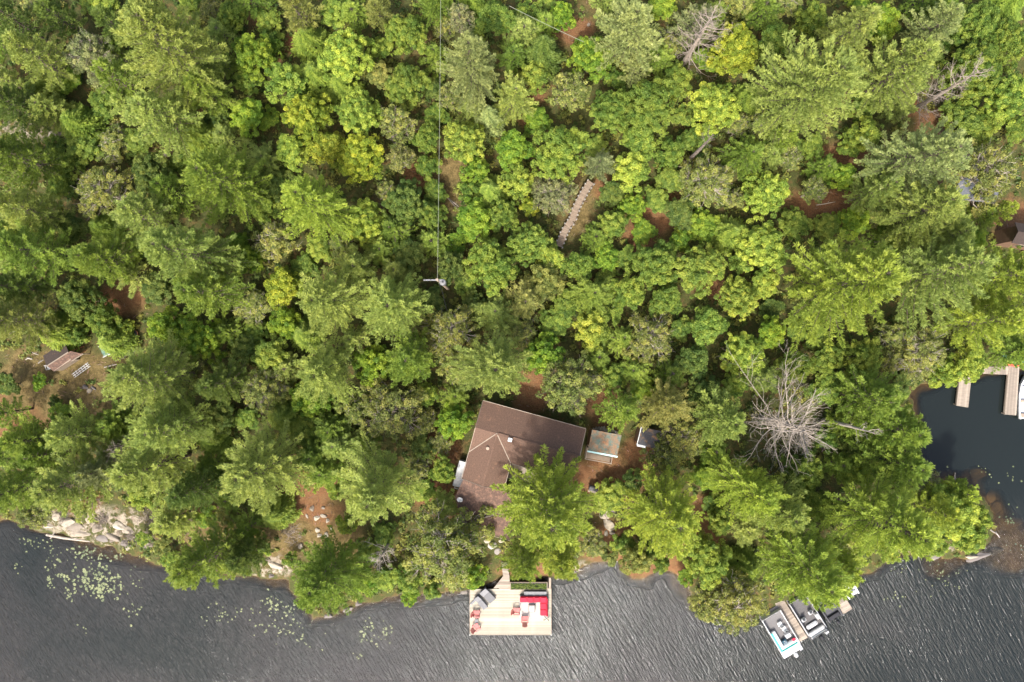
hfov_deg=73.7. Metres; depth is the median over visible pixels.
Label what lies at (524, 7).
shrub
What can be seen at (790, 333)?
shrub
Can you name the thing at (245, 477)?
pine tree
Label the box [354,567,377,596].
leafy tree
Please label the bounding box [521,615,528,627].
adirondack chair
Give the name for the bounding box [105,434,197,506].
pine tree
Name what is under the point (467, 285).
shrub
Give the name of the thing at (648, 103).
leafy tree
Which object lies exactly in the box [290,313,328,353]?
cedar tree
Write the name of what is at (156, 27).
pine tree
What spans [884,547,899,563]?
shrub
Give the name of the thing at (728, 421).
tree
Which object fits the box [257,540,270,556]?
shrub
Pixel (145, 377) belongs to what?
pine tree
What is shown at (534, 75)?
leafy tree
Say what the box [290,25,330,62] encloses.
cedar tree
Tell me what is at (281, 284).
leafy tree
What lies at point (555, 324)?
leafy tree
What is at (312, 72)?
cedar tree
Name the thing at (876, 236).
pine tree
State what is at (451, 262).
leafy tree
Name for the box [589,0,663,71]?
pine tree
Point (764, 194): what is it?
leafy tree
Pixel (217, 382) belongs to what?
pine tree
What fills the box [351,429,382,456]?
pine tree
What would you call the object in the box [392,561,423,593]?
leafy tree
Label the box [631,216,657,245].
leafy tree
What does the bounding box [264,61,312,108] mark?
leafy tree
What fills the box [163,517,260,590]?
pine tree
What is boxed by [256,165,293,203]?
leafy tree
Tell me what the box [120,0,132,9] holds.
shrub
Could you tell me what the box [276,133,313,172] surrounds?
leafy tree
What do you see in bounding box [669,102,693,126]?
shrub
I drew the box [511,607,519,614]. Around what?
adirondack chair
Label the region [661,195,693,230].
leafy tree
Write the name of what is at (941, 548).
shrub
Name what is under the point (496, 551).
boulder
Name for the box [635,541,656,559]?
shrub
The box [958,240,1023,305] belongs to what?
pine tree
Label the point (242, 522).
pine tree
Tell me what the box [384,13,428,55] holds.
leafy tree
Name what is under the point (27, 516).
oak tree
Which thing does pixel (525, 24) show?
pine tree
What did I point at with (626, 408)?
pine tree
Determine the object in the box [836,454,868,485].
leafy tree
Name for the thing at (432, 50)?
pine tree
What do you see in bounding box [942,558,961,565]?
boulder
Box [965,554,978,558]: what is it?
boulder
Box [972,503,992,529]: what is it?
leafy tree
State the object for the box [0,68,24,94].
pine tree
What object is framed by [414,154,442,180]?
shrub
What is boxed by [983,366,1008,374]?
dock
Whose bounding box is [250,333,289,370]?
leafy tree
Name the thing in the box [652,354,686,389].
pine tree
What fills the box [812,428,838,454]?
shrub
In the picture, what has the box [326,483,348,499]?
shrub
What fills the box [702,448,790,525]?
pine tree
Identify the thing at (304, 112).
leafy tree
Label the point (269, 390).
oak tree
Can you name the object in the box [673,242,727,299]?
leafy tree
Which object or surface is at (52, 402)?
shrub
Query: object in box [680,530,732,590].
leafy tree
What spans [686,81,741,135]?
leafy tree
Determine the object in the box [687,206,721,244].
leafy tree
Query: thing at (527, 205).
shrub
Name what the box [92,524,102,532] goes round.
boulder
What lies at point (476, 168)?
leafy tree
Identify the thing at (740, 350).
leafy tree
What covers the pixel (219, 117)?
leafy tree
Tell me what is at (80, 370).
ladder
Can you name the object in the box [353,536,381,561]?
leafy tree
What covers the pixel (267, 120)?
shrub
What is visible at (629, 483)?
shrub
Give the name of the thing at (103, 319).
leafy tree
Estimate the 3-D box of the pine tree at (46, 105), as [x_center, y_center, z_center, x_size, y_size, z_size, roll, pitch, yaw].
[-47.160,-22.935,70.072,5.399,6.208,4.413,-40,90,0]
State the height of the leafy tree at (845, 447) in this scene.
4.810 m
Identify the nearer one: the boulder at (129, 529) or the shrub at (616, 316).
the shrub at (616, 316)
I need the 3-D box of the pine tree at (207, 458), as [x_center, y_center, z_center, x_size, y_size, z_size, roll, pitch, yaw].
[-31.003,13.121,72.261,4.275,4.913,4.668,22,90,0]
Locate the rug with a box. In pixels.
[519,596,546,617]
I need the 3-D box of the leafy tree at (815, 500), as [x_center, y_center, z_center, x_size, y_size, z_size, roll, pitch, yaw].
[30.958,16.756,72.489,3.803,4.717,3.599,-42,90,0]
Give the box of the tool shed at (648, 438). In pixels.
[634,426,661,447]
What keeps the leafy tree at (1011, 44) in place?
on the ground
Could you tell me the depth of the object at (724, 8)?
69.70 m
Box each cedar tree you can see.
[0,215,27,235]
[23,77,65,111]
[38,309,90,351]
[58,102,111,153]
[88,208,126,243]
[96,320,140,360]
[179,118,232,158]
[196,422,233,457]
[258,492,302,530]
[266,395,307,434]
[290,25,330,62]
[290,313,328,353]
[300,56,338,102]
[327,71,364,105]
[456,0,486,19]
[474,104,505,141]
[474,174,512,211]
[521,33,566,80]
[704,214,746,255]
[719,541,763,584]
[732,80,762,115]
[979,0,1023,27]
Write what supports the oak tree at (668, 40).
on the ground
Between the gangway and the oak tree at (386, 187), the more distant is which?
the gangway
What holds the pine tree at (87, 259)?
on the ground
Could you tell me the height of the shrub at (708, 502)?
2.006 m
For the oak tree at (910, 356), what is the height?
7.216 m
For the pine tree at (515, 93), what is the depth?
68.92 m
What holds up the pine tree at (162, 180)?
on the ground
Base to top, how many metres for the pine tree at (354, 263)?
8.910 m
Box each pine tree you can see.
[0,0,47,44]
[0,27,20,63]
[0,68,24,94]
[0,82,53,136]
[0,125,67,192]
[0,187,76,242]
[0,215,90,293]
[0,237,15,268]
[0,265,55,309]
[0,287,60,352]
[0,395,33,427]
[0,411,51,467]
[0,437,23,470]
[0,463,49,513]
[1,28,78,96]
[15,434,70,472]
[25,90,79,136]
[28,440,120,523]
[31,0,87,42]
[31,489,65,512]
[40,398,112,459]
[67,228,143,286]
[72,442,143,492]
[88,56,146,104]
[89,3,132,51]
[92,399,134,442]
[97,328,198,417]
[102,36,138,68]
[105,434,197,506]
[108,0,230,110]
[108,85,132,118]
[108,185,178,247]
[108,430,136,455]
[115,260,152,298]
[118,89,206,163]
[121,385,219,459]
[137,219,259,295]
[149,171,200,221]
[149,493,198,543]
[163,461,228,513]
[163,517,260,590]
[171,263,255,320]
[179,139,272,230]
[181,65,241,115]
[194,353,257,407]
[195,444,234,483]
[206,17,239,51]
[209,121,253,160]
[210,44,237,79]
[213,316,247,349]
[216,415,316,516]
[216,487,243,514]
[222,528,274,575]
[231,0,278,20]
[231,504,267,537]
[245,140,283,177]
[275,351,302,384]
[278,0,324,35]
[278,173,363,246]
[290,524,385,615]
[291,427,331,472]
[293,336,362,409]
[296,262,377,344]
[301,458,349,493]
[304,405,353,444]
[318,421,365,466]
[331,244,377,288]
[332,430,429,526]
[338,324,377,354]
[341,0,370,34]
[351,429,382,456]
[358,272,433,346]
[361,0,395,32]
[362,233,401,265]
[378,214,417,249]
[382,258,413,286]
[385,324,435,388]
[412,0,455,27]
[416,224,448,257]
[417,41,450,78]
[430,488,458,521]
[435,30,499,121]
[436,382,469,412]
[442,324,532,398]
[455,95,485,123]
[469,289,522,336]
[487,444,605,557]
[492,69,539,127]
[494,534,545,582]
[495,34,531,74]
[502,12,542,51]
[505,276,544,319]
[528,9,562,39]
[530,540,578,580]
[567,274,615,320]
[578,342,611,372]
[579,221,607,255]
[584,148,616,183]
[588,0,620,20]
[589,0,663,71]
[592,388,640,434]
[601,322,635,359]
[611,460,704,561]
[617,52,652,89]
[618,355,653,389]
[636,376,697,431]
[643,38,678,81]
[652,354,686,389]
[668,2,717,49]
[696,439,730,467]
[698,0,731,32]
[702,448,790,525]
[713,132,767,183]
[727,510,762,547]
[735,472,811,536]
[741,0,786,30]
[742,28,871,156]
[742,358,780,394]
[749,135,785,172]
[750,498,855,612]
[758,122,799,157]
[782,229,912,354]
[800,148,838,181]
[805,465,944,563]
[809,530,868,589]
[812,4,884,62]
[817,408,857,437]
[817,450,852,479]
[832,362,909,437]
[842,164,904,215]
[852,34,943,119]
[852,116,973,212]
[861,224,906,252]
[869,176,969,256]
[875,93,914,124]
[886,231,999,338]
[898,0,936,22]
[898,0,966,67]
[904,210,977,264]
[931,292,1023,355]
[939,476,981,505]
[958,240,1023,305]
[963,201,999,232]
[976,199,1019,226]
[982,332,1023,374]
[995,294,1023,342]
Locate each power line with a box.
[437,12,440,277]
[510,6,580,40]
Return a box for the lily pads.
[14,465,1023,658]
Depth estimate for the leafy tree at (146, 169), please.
68.50 m
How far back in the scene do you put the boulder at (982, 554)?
75.93 m
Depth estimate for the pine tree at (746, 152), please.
69.55 m
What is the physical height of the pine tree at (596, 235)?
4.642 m
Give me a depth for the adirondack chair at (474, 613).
74.98 m
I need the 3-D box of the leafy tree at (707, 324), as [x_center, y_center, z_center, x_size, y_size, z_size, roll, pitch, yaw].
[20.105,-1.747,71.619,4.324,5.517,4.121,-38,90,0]
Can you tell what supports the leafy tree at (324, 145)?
on the ground
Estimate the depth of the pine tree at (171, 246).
63.22 m
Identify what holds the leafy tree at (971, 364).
on the ground
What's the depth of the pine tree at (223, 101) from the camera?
66.83 m
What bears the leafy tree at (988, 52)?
on the ground
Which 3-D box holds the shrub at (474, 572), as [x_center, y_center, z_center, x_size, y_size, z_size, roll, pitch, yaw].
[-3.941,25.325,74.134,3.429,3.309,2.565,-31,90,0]
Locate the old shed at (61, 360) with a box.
[43,345,89,370]
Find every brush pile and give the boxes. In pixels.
[49,508,69,526]
[86,510,117,528]
[117,525,136,548]
[134,506,157,528]
[277,523,304,550]
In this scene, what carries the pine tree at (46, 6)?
on the ground
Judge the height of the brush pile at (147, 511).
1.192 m
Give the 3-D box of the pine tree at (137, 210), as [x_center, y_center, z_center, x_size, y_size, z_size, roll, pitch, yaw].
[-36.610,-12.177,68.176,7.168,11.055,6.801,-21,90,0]
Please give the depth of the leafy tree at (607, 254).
70.13 m
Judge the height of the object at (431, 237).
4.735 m
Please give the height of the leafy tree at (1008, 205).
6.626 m
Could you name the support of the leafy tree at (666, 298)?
on the ground
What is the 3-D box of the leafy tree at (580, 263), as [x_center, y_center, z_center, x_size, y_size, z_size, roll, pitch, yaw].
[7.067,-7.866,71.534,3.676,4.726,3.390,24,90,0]
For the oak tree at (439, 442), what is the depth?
72.27 m
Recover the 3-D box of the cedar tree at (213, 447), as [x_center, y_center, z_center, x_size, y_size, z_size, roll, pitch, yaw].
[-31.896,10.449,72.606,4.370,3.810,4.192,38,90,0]
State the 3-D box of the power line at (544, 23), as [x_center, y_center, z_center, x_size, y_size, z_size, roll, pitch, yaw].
[3.139,-28.555,61.501,7.288,1.030,0.030,22,90,0]
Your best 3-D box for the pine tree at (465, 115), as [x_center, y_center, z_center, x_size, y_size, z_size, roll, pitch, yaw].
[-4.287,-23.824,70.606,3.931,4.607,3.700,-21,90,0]
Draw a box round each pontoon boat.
[759,606,802,658]
[786,597,828,640]
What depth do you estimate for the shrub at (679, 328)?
72.20 m
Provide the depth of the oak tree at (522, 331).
71.37 m
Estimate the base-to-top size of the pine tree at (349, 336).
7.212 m
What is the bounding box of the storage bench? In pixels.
[524,590,546,595]
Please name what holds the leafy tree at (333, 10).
on the ground
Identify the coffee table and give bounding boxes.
[528,604,534,611]
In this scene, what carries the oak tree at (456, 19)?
on the ground
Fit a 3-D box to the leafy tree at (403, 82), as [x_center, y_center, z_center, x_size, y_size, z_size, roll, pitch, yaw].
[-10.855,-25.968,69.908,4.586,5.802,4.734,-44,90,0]
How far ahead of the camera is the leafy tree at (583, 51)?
68.06 m
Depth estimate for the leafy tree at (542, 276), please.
69.42 m
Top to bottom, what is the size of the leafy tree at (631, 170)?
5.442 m
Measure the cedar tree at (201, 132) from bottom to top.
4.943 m
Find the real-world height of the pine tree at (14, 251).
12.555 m
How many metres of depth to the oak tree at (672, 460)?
70.69 m
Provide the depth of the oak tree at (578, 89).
68.36 m
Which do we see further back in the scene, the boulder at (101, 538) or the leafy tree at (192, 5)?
the boulder at (101, 538)
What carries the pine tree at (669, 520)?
on the ground
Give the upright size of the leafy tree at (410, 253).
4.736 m
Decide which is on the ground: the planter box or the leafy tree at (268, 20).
the leafy tree at (268, 20)
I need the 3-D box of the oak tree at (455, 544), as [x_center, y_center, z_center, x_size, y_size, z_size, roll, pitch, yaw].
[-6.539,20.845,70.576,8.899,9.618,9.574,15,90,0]
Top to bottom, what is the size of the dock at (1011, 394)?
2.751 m
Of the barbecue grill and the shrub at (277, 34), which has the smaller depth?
the shrub at (277, 34)
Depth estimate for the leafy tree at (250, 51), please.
68.14 m
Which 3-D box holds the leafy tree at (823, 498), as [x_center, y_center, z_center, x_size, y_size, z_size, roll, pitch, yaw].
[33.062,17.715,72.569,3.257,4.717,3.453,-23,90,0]
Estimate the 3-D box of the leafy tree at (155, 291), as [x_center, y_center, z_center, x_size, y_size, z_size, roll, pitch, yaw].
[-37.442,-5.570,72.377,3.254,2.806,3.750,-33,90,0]
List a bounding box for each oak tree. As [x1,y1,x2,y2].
[14,505,48,529]
[22,0,46,21]
[61,27,131,93]
[70,165,137,218]
[95,121,128,163]
[196,0,221,21]
[232,287,271,327]
[237,367,293,413]
[247,216,301,262]
[329,232,356,257]
[336,390,375,424]
[360,374,429,441]
[375,178,397,209]
[376,104,417,150]
[384,143,415,173]
[401,500,496,592]
[407,456,431,482]
[415,407,436,432]
[418,304,481,356]
[427,16,454,44]
[429,431,453,456]
[435,345,473,385]
[437,85,462,111]
[443,1,475,35]
[506,312,539,345]
[531,169,578,215]
[535,349,606,416]
[549,70,591,112]
[577,526,606,557]
[621,309,673,365]
[639,435,680,475]
[655,26,684,58]
[655,418,705,462]
[675,148,733,208]
[687,579,723,623]
[708,565,769,637]
[722,0,758,22]
[724,112,752,142]
[724,187,746,209]
[748,112,774,140]
[773,0,802,18]
[775,144,802,171]
[798,174,828,204]
[867,203,889,230]
[873,315,914,351]
[879,328,946,387]
[908,470,940,498]
[928,311,955,336]
[937,138,1020,220]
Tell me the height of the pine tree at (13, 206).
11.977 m
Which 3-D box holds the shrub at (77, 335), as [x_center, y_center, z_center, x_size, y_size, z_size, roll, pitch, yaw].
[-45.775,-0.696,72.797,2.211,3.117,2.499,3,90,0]
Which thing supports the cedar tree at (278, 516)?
on the ground
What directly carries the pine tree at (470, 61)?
on the ground
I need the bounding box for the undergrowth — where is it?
[0,0,1023,615]
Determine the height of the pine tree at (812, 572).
16.388 m
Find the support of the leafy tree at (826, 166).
on the ground
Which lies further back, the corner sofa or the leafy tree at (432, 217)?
the corner sofa
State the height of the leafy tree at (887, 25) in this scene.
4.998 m
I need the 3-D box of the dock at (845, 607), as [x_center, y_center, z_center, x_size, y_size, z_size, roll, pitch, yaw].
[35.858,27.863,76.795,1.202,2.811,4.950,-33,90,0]
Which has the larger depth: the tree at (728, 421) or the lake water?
the lake water
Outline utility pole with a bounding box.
[423,278,449,310]
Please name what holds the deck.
on the lake water
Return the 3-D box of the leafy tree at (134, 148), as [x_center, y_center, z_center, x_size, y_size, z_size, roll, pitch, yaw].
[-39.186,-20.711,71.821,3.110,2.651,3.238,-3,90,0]
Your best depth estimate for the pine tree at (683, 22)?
67.99 m
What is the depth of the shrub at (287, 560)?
73.50 m
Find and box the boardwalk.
[556,179,594,248]
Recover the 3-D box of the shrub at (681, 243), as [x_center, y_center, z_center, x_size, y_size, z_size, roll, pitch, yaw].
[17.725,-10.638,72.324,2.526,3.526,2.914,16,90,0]
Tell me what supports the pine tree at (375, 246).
on the ground
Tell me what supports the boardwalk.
on the ground
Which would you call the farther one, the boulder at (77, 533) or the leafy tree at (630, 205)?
the boulder at (77, 533)
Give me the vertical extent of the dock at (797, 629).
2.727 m
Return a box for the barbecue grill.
[588,484,597,492]
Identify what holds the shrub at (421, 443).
on the ground
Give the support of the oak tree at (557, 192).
on the ground
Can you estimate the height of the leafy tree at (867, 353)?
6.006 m
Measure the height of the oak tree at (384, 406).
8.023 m
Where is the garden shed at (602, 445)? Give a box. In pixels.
[584,428,621,463]
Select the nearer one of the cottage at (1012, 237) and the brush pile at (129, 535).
the cottage at (1012, 237)
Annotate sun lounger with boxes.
[474,594,487,609]
[479,587,495,603]
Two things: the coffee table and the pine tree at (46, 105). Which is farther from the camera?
the coffee table
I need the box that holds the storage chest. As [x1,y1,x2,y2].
[453,459,466,486]
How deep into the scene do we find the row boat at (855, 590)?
75.42 m
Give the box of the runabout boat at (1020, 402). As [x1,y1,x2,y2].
[1017,376,1023,418]
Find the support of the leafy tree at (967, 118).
on the ground
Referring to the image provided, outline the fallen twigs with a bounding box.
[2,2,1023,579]
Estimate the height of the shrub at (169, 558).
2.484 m
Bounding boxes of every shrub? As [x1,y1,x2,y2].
[0,373,20,395]
[32,371,47,391]
[44,133,65,155]
[47,394,62,406]
[47,402,73,423]
[60,67,81,94]
[66,323,90,345]
[71,503,88,517]
[117,319,134,333]
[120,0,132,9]
[135,530,152,546]
[153,538,172,557]
[160,553,175,568]
[193,506,217,528]
[215,505,237,527]
[257,28,284,54]
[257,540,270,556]
[259,104,279,130]
[281,551,297,566]
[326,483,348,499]
[335,514,359,534]
[400,591,420,607]
[411,433,436,460]
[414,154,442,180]
[422,74,444,100]
[423,578,441,599]
[445,233,468,256]
[454,276,475,299]
[457,178,479,204]
[460,563,488,590]
[461,17,485,41]
[511,0,538,17]
[519,196,539,216]
[537,0,556,10]
[594,269,617,293]
[599,544,618,566]
[600,301,622,323]
[603,66,626,88]
[609,530,634,554]
[617,244,636,271]
[622,467,643,492]
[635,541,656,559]
[652,552,669,574]
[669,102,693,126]
[669,226,692,252]
[669,314,693,342]
[677,568,693,587]
[701,490,725,514]
[758,299,784,322]
[786,315,810,341]
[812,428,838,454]
[836,138,861,157]
[844,0,871,9]
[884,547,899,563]
[892,367,914,393]
[934,534,948,556]
[946,35,968,51]
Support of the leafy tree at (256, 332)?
on the ground
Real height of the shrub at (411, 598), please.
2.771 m
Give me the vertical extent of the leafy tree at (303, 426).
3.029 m
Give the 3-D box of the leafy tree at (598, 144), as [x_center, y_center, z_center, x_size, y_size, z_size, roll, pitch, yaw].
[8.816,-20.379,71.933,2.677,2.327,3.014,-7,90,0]
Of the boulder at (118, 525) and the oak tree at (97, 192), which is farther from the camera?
the boulder at (118, 525)
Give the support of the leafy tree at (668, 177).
on the ground
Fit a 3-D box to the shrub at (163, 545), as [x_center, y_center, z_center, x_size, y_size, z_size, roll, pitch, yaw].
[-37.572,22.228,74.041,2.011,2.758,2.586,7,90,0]
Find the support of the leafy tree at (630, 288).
on the ground
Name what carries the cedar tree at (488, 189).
on the ground
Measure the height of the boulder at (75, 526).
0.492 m
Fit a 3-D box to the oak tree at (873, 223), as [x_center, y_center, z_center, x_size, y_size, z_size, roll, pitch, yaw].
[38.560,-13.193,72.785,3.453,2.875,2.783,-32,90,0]
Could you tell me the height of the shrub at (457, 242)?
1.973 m
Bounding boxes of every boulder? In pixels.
[43,523,53,527]
[52,513,60,520]
[59,517,74,527]
[67,522,82,530]
[70,530,90,536]
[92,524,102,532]
[95,535,107,541]
[106,533,119,541]
[112,521,124,529]
[120,540,130,545]
[122,526,133,533]
[144,542,152,548]
[268,561,282,569]
[324,614,332,617]
[446,592,454,596]
[494,548,500,554]
[603,519,613,530]
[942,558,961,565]
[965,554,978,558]
[966,551,990,562]
[973,470,985,477]
[986,495,995,502]
[991,501,1001,513]
[992,547,1003,554]
[1001,518,1017,529]
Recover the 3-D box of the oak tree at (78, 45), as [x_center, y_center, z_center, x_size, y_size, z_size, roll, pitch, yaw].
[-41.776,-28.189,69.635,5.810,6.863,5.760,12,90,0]
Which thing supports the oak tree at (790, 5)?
on the ground
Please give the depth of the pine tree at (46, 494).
66.30 m
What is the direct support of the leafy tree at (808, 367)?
on the ground
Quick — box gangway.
[494,561,509,587]
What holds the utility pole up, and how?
on the ground
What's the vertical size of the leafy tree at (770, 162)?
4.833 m
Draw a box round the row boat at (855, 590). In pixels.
[845,586,858,599]
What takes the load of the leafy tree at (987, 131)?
on the ground
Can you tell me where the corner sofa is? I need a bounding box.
[520,594,547,616]
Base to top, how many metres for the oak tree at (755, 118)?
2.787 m
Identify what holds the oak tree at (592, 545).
on the ground
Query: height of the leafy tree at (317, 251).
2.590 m
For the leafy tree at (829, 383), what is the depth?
72.20 m
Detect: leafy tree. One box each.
[46,174,78,199]
[53,212,89,246]
[54,152,85,180]
[56,275,106,321]
[64,126,107,164]
[79,0,120,15]
[83,299,122,337]
[87,88,117,123]
[121,128,152,158]
[126,482,161,510]
[127,236,148,261]
[131,148,174,199]
[141,271,173,305]
[147,304,183,343]
[166,148,192,181]
[173,312,227,365]
[177,0,201,17]
[202,106,231,126]
[207,401,233,434]
[216,0,253,33]
[222,231,249,250]
[229,97,262,138]
[230,333,255,364]
[231,32,283,81]
[232,67,263,98]
[232,405,260,430]
[235,245,267,273]
[243,318,271,344]
[249,193,281,228]
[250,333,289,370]
[256,6,283,32]
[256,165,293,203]
[263,265,308,310]
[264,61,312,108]
[266,302,303,341]
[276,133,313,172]
[279,90,333,145]
[289,382,334,417]
[289,413,319,446]
[290,251,321,278]
[304,130,345,172]
[306,234,333,262]
[317,0,353,29]
[317,27,379,88]
[333,86,385,137]
[336,133,384,183]
[342,197,388,246]
[351,343,393,387]
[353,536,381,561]
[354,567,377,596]
[363,59,393,89]
[369,36,393,62]
[372,520,397,547]
[374,563,397,590]
[381,177,428,225]
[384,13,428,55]
[384,62,432,113]
[392,235,428,271]
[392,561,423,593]
[408,119,440,153]
[411,382,438,408]
[412,479,441,503]
[419,201,448,232]
[420,284,445,310]
[422,178,448,204]
[424,102,452,127]
[427,453,455,483]
[433,400,477,441]
[436,250,469,285]
[442,120,485,162]
[456,196,494,242]
[458,290,489,321]
[459,156,489,184]
[461,237,524,296]
[474,0,520,35]
[486,197,519,232]
[494,128,536,172]
[497,162,534,205]
[505,220,552,267]
[518,60,549,95]
[520,331,566,374]
[522,262,565,304]
[523,104,552,137]
[529,124,592,186]
[535,240,567,269]
[538,309,571,340]
[548,1,576,32]
[548,288,581,317]
[560,251,594,281]
[566,35,615,83]
[571,309,609,351]
[585,133,608,157]
[588,88,630,134]
[592,239,618,271]
[594,477,627,517]
[595,210,628,243]
[598,179,626,207]
[598,362,623,391]
[606,272,645,309]
[609,151,650,193]
[613,192,648,222]
[618,76,676,136]
[618,542,654,575]
[619,122,657,158]
[624,239,677,290]
[630,374,654,401]
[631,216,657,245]
[640,184,668,213]
[648,0,677,20]
[649,282,682,317]
[653,135,685,170]
[654,161,687,192]
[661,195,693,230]
[663,61,692,101]
[672,343,708,377]
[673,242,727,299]
[680,126,712,160]
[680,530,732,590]
[684,374,720,408]
[685,531,707,551]
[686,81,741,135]
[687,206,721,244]
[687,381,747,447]
[689,459,718,490]
[690,304,729,349]
[691,46,718,72]
[703,506,731,536]
[706,21,762,78]
[714,274,759,321]
[719,331,765,375]
[720,373,748,397]
[723,215,789,276]
[741,170,790,218]
[751,264,780,299]
[757,314,786,348]
[758,20,792,61]
[773,351,815,383]
[775,446,824,497]
[777,205,812,244]
[792,0,828,40]
[793,131,822,161]
[795,487,826,517]
[802,325,829,349]
[803,367,841,406]
[810,213,840,242]
[811,342,846,373]
[812,489,839,524]
[820,163,858,193]
[831,204,870,240]
[835,336,884,379]
[836,429,867,455]
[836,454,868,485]
[837,115,884,152]
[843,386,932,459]
[845,89,878,122]
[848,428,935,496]
[852,51,869,77]
[869,1,901,45]
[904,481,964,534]
[916,480,980,541]
[919,0,958,27]
[926,52,944,74]
[928,359,963,388]
[932,39,1002,112]
[938,103,983,139]
[939,338,988,384]
[940,0,999,52]
[943,525,988,554]
[963,113,998,148]
[966,69,1023,129]
[968,225,988,249]
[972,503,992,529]
[977,16,1023,73]
[1005,115,1023,146]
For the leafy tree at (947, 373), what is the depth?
71.64 m
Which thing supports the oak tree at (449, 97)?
on the ground
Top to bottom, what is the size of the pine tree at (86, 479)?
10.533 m
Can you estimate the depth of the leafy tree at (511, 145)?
68.60 m
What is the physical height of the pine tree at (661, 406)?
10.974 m
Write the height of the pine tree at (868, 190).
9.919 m
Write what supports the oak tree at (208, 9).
on the ground
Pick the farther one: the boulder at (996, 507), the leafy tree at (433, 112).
the boulder at (996, 507)
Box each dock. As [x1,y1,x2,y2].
[775,601,807,641]
[837,598,851,613]
[953,376,970,406]
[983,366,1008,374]
[1001,366,1018,414]
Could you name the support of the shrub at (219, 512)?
on the ground
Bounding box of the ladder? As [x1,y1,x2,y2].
[73,363,89,377]
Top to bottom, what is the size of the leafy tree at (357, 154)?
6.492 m
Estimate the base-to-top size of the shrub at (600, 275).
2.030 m
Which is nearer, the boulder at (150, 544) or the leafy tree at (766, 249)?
the leafy tree at (766, 249)
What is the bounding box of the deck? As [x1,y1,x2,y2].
[469,578,551,635]
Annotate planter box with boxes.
[510,582,547,589]
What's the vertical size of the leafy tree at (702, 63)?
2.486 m
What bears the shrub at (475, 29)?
on the ground
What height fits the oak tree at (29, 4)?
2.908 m
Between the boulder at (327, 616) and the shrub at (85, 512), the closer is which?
the shrub at (85, 512)
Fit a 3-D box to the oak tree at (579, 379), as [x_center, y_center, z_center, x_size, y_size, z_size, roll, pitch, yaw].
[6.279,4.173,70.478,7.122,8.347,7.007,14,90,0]
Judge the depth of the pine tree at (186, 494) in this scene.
67.69 m
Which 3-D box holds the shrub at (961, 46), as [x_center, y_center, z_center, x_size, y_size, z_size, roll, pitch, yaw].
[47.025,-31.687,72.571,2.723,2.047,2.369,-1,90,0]
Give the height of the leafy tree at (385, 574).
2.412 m
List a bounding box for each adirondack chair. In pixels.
[470,609,479,617]
[470,623,480,633]
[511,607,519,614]
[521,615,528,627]
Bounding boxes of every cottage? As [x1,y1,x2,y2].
[455,400,585,540]
[937,162,998,205]
[992,222,1023,249]
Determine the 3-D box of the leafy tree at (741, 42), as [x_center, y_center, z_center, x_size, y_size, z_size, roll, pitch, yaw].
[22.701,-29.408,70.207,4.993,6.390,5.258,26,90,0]
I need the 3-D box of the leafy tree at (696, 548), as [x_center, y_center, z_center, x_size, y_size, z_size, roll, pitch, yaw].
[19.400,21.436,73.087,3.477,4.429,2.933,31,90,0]
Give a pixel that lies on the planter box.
(528, 586)
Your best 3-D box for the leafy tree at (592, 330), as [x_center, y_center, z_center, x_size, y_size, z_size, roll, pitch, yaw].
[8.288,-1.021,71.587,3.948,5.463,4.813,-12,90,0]
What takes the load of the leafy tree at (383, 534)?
on the ground
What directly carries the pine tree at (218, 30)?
on the ground
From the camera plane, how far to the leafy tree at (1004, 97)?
68.47 m
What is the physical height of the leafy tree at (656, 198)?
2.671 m
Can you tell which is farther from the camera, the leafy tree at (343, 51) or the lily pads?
the lily pads
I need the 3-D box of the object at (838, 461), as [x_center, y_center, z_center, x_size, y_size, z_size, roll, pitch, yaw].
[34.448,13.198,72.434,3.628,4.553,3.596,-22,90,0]
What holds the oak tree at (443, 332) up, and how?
on the ground
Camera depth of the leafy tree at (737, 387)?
70.78 m
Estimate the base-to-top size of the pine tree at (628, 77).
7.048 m
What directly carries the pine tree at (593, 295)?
on the ground
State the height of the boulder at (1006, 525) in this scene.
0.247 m
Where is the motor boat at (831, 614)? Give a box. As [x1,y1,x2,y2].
[818,601,842,623]
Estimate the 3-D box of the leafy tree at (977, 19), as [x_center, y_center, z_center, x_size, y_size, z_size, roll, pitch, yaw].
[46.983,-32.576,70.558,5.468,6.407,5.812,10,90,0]
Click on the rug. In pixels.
(523, 610)
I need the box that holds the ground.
[0,0,1023,621]
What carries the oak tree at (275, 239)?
on the ground
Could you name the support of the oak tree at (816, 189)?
on the ground
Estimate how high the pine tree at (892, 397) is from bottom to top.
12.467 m
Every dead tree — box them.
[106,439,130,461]
[361,541,396,570]
[669,0,738,82]
[685,126,713,163]
[715,343,836,477]
[821,418,882,443]
[900,55,994,123]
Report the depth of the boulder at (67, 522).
74.88 m
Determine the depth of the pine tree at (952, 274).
63.49 m
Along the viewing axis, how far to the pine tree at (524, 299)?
68.56 m
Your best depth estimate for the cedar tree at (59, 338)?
71.65 m
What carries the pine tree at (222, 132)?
on the ground
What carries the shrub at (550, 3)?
on the ground
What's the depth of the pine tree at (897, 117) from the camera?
71.16 m
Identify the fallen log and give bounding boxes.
[46,534,89,541]
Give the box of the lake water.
[0,372,1023,681]
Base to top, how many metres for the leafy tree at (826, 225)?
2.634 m
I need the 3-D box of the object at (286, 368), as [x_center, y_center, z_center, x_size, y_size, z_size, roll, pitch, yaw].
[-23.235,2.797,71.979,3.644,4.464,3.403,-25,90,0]
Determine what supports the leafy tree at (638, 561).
on the ground

